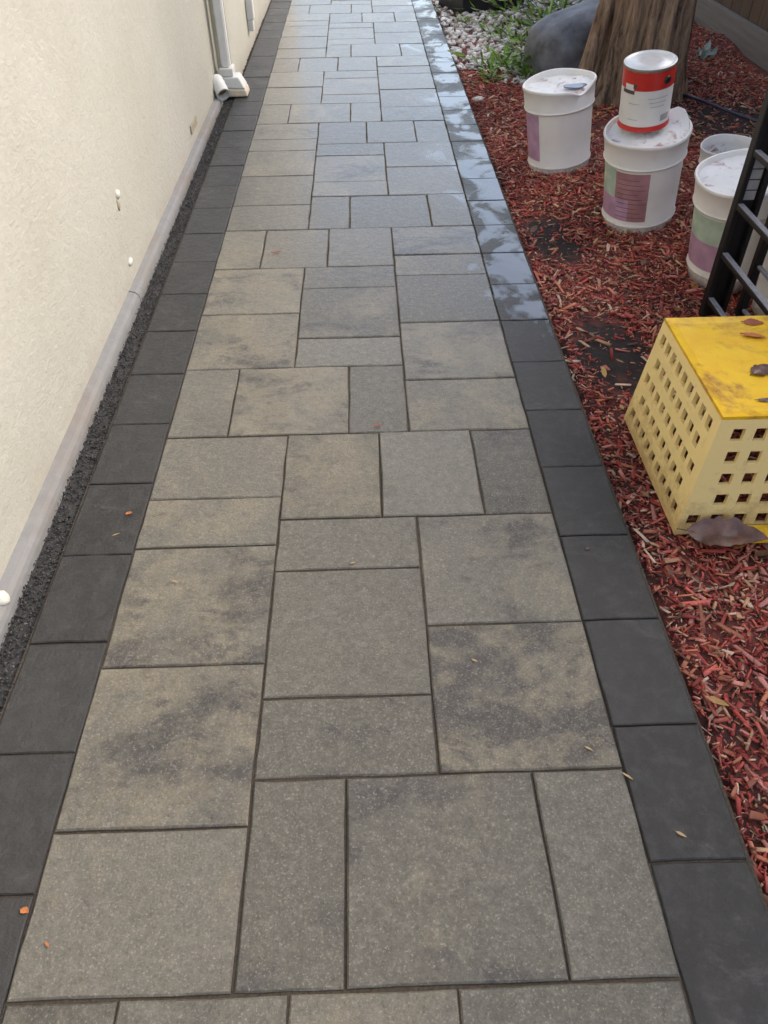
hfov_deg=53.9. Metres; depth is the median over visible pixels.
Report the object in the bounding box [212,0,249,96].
downspout
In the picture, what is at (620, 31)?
tree
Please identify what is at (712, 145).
bucket
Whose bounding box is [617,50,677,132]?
paint can
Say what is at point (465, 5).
plant
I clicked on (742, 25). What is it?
wood fence
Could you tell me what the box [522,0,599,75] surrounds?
boulder
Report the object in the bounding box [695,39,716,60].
succulent
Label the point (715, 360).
milk crate
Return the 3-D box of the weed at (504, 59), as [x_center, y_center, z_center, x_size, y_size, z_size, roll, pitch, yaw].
[0.712,-2.578,4.319,0.636,0.167,0.678,-27,50,-25]
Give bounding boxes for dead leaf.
[677,516,767,546]
[740,332,765,337]
[741,318,763,324]
[750,364,767,374]
[755,398,767,401]
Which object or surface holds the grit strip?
on the ground
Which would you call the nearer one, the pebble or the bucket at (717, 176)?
the bucket at (717, 176)
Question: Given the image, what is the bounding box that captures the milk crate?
[624,315,767,542]
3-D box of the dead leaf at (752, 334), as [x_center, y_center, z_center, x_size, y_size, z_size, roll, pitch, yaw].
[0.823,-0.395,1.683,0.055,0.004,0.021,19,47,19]
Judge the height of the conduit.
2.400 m
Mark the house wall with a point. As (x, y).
(109, 111)
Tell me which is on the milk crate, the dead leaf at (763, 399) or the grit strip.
the dead leaf at (763, 399)
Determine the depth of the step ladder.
2.13 m
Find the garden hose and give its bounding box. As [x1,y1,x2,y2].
[683,94,757,122]
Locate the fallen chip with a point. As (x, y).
(23, 910)
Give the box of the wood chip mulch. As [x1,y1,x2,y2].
[458,5,767,904]
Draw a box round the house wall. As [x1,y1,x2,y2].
[0,0,270,649]
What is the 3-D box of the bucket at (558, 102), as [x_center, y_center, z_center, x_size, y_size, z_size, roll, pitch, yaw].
[0.730,-1.613,3.151,0.293,0.349,0.293,-8,45,5]
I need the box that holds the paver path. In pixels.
[0,0,767,1023]
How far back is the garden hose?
3.73 m
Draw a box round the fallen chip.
[20,907,28,913]
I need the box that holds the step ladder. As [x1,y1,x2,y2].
[698,87,767,316]
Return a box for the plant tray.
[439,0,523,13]
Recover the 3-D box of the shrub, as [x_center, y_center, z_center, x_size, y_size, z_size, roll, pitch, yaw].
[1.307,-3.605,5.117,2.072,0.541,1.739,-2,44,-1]
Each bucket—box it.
[522,68,596,174]
[602,107,692,234]
[686,148,767,292]
[699,134,751,162]
[752,251,767,315]
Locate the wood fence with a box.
[694,0,767,71]
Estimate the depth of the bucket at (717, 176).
2.35 m
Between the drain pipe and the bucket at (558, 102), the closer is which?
the bucket at (558, 102)
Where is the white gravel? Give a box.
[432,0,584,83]
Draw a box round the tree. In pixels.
[578,0,696,106]
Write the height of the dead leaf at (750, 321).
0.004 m
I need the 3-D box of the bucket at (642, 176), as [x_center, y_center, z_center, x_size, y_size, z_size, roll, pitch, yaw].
[0.932,-1.223,2.726,0.293,0.374,0.293,-7,50,5]
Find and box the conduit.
[245,0,254,30]
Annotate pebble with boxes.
[472,96,483,102]
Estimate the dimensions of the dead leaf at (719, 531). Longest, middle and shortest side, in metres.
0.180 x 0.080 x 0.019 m
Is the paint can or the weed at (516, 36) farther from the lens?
the weed at (516, 36)
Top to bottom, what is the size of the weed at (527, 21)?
0.151 m
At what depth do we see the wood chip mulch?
2.27 m
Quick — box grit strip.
[0,1,270,711]
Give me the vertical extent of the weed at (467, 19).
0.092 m
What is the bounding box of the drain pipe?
[213,74,229,100]
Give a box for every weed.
[447,43,535,81]
[453,12,481,23]
[466,14,515,34]
[470,55,507,83]
[480,17,539,51]
[487,22,529,46]
[494,45,536,78]
[510,3,551,28]
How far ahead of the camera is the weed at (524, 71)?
4.24 m
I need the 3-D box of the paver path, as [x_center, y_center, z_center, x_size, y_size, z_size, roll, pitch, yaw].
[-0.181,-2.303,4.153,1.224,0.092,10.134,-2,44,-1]
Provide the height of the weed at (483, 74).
0.142 m
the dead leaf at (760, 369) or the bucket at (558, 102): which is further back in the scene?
the bucket at (558, 102)
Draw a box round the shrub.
[432,0,582,33]

